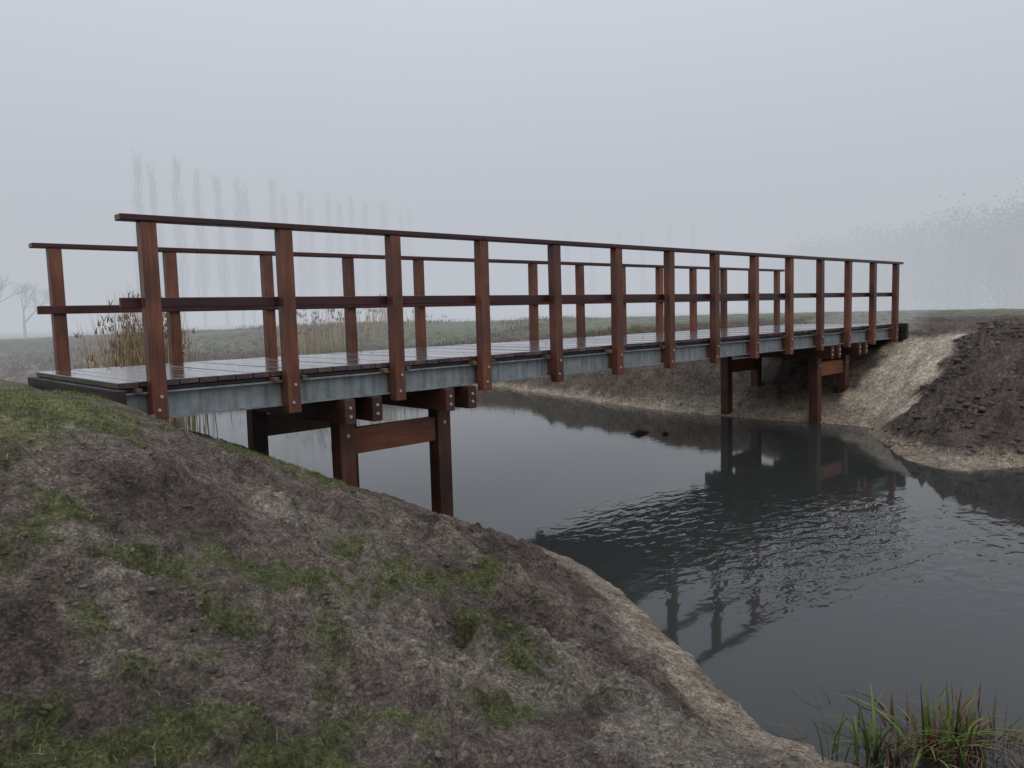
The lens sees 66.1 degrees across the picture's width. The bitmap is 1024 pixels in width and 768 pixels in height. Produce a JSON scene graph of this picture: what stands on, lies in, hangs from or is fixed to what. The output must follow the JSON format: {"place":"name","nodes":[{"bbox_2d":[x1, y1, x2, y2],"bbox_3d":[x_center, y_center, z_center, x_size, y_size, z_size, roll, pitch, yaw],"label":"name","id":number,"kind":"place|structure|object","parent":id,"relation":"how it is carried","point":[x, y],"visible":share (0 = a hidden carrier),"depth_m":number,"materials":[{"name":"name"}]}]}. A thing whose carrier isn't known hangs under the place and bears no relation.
{"place":"outdoors","nodes":[
{"label":"outdoors","id":0,"kind":"place"},
{"bbox_2d":[0,300,1023,767],"bbox_3d":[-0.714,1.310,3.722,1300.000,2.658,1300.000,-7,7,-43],"label":"ground","id":1,"kind":"structure","parent":0,"point":[882,392],"depth_m":3.78,"materials":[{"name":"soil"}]},
{"bbox_2d":[0,275,28,301],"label":"bare tree","id":2,"kind":"object","parent":1,"relation":"on","point":[13,288],"visible":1,"depth_m":53.19,"materials":[{"name":"grey plant"}]},
{"bbox_2d":[25,288,49,308],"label":"bare tree","id":3,"kind":"object","parent":1,"relation":"on","point":[40,297],"visible":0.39,"depth_m":68.45,"materials":[{"name":"grey plant"}]},
{"bbox_2d":[15,281,67,337],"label":"bare tree","id":4,"kind":"object","parent":1,"relation":"on","point":[27,319],"visible":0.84,"depth_m":59.88,"materials":[{"name":"grey plant"}]},
{"bbox_2d":[0,379,139,458],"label":"grass","id":5,"kind":"structure","parent":1,"relation":"on","point":[55,413],"depth_m":4.80,"materials":[{"name":"green plant"}]},
{"bbox_2d":[131,147,415,328],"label":"poplar row","id":6,"kind":"object","parent":1,"relation":"on","point":[312,261],"visible":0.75,"depth_m":110.34,"materials":[{"name":"grey plant"}]},
{"bbox_2d":[0,315,596,377],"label":"field","id":7,"kind":"structure","parent":1,"relation":"on","point":[254,329],"depth_m":30.46,"materials":[{"name":"green plant"}]},
{"bbox_2d":[0,396,746,767],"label":"dead straw","id":8,"kind":"object","parent":1,"relation":"on","point":[328,654],"visible":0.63,"depth_m":3.56,"materials":[{"name":"beige plant"}]},
{"bbox_2d":[331,308,429,337],"bbox_3d":[-5.471,-2.795,31.654,4.776,1.874,4.144,1,6,24],"label":"reed bed","id":9,"kind":"object","parent":1,"relation":"on","point":[379,319],"visible":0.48,"depth_m":31.93,"materials":[{"name":"beige plant"}]},
{"bbox_2d":[328,293,447,320],"bbox_3d":[-5.063,-3.116,31.960,3.547,1.168,3.933,-7,7,-43],"label":"reed bed","id":10,"kind":"object","parent":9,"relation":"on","point":[384,309],"visible":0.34,"depth_m":31.91,"materials":[{"name":"beige plant"}]},
{"bbox_2d":[0,395,798,767],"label":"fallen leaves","id":11,"kind":"object","parent":1,"relation":"on","point":[378,609],"visible":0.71,"depth_m":3.83,"materials":[{"name":"brown plant"}]},
{"bbox_2d":[28,213,908,516],"bbox_3d":[1.695,0.055,11.855,15.050,3.926,2.730,-7,7,-43],"label":"footbridge","id":12,"kind":"object","parent":1,"relation":"on","point":[290,389],"visible":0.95,"depth_m":8.23,"materials":[{"name":"brown wood"}]},
{"bbox_2d":[52,325,800,372],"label":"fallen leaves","id":13,"kind":"object","parent":12,"relation":"on","point":[422,355],"visible":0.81,"depth_m":9.39,"materials":[{"name":"brown plant"}]},
{"bbox_2d":[436,320,815,409],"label":"dry grass","id":14,"kind":"structure","parent":1,"relation":"on","point":[607,373],"depth_m":18.81,"materials":[{"name":"brown plant"}]},
{"bbox_2d":[562,219,699,315],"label":"poplar row","id":15,"kind":"object","parent":1,"relation":"on","point":[593,285],"visible":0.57,"depth_m":144.13,"materials":[{"name":"grey plant"}]},
{"bbox_2d":[724,178,1023,310],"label":"woodland","id":16,"kind":"object","parent":1,"relation":"on","point":[928,269],"visible":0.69,"depth_m":86.07,"materials":[{"name":"grey plant"}]},
{"bbox_2d":[788,675,1023,767],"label":"clump","id":17,"kind":"object","parent":1,"relation":"on","point":[960,722],"visible":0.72,"depth_m":3.81,"materials":[{"name":"green plant"}]},
{"bbox_2d":[871,321,1023,460],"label":"soil clods","id":18,"kind":"object","parent":1,"relation":"on","point":[958,359],"visible":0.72,"depth_m":11.63,"materials":[{"name":"brown soil"}]},
{"bbox_2d":[898,317,1023,469],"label":"dry grass","id":19,"kind":"structure","parent":1,"relation":"on","point":[980,405],"depth_m":11.39,"materials":[{"name":"brown plant"}]},
{"bbox_2d":[915,675,1021,762],"bbox_3d":[2.173,1.614,3.799,0.472,0.310,0.456,-3,5,-18],"label":"sedge clump","id":20,"kind":"object","parent":1,"relation":"on","point":[957,719],"visible":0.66,"depth_m":3.87,"materials":[{"name":"green plant"}]},
{"bbox_2d":[0,0,1023,327],"label":"sky","id":21,"kind":"structure","parent":0,"point":[757,123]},
{"bbox_2d":[165,386,1023,767],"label":"stream water","id":22,"kind":"structure","parent":0,"point":[763,572],"depth_m":7.36,"materials":[{"name":"grey liquid"}]},
{"bbox_2d":[72,279,230,424],"bbox_3d":[-8.233,-0.821,17.403,3.181,3.299,3.023,0,5,16],"label":"reed bed","id":23,"kind":"object","parent":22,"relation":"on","point":[129,351],"visible":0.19,"depth_m":16.98,"materials":[{"name":"brown plant"}]},
{"bbox_2d":[235,308,411,357],"bbox_3d":[-6.888,-1.641,27.637,6.901,3.007,5.668,-2,5,-4],"label":"reed bed","id":24,"kind":"object","parent":22,"relation":"in","point":[321,341],"visible":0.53,"depth_m":28.30,"materials":[{"name":"beige plant"}]},
{"bbox_2d":[630,429,648,434],"bbox_3d":[2.203,0.859,13.632,0.445,0.156,0.242,-7,7,-43],"label":"earth clod","id":25,"kind":"object","parent":22,"relation":"in","point":[638,432],"visible":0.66,"depth_m":13.54,"materials":[{"name":"brown soil"}]},
{"bbox_2d":[790,684,865,762],"bbox_3d":[1.478,1.601,3.694,0.192,0.395,0.348,-13,12,-65],"label":"sedge clump","id":26,"kind":"object","parent":22,"relation":"in","point":[838,735],"visible":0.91,"depth_m":3.70,"materials":[{"name":"green plant"}]},
{"bbox_2d":[766,692,1001,767],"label":"dead grass","id":27,"kind":"object","parent":22,"relation":"on","point":[899,761],"visible":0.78,"depth_m":3.70,"materials":[{"name":"plant"}]},
{"bbox_2d":[825,683,995,767],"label":"sedge clump","id":28,"kind":"object","parent":22,"relation":"in","point":[866,743],"visible":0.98,"depth_m":3.68,"materials":[{"name":"green plant"}]},
{"bbox_2d":[835,685,1023,767],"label":"sedge clump","id":29,"kind":"object","parent":22,"relation":"in","point":[926,754],"visible":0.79,"depth_m":3.70,"materials":[{"name":"green plant"}]},
{"bbox_2d":[841,691,1023,767],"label":"clump","id":30,"kind":"object","parent":22,"relation":"on","point":[891,713],"visible":0.51,"depth_m":3.84,"materials":[{"name":"green plant"}]},
{"bbox_2d":[893,697,1022,762],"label":"sedge clump","id":31,"kind":"object","parent":22,"relation":"in","point":[952,738],"visible":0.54,"depth_m":3.77,"materials":[{"name":"green plant"}]}
]}

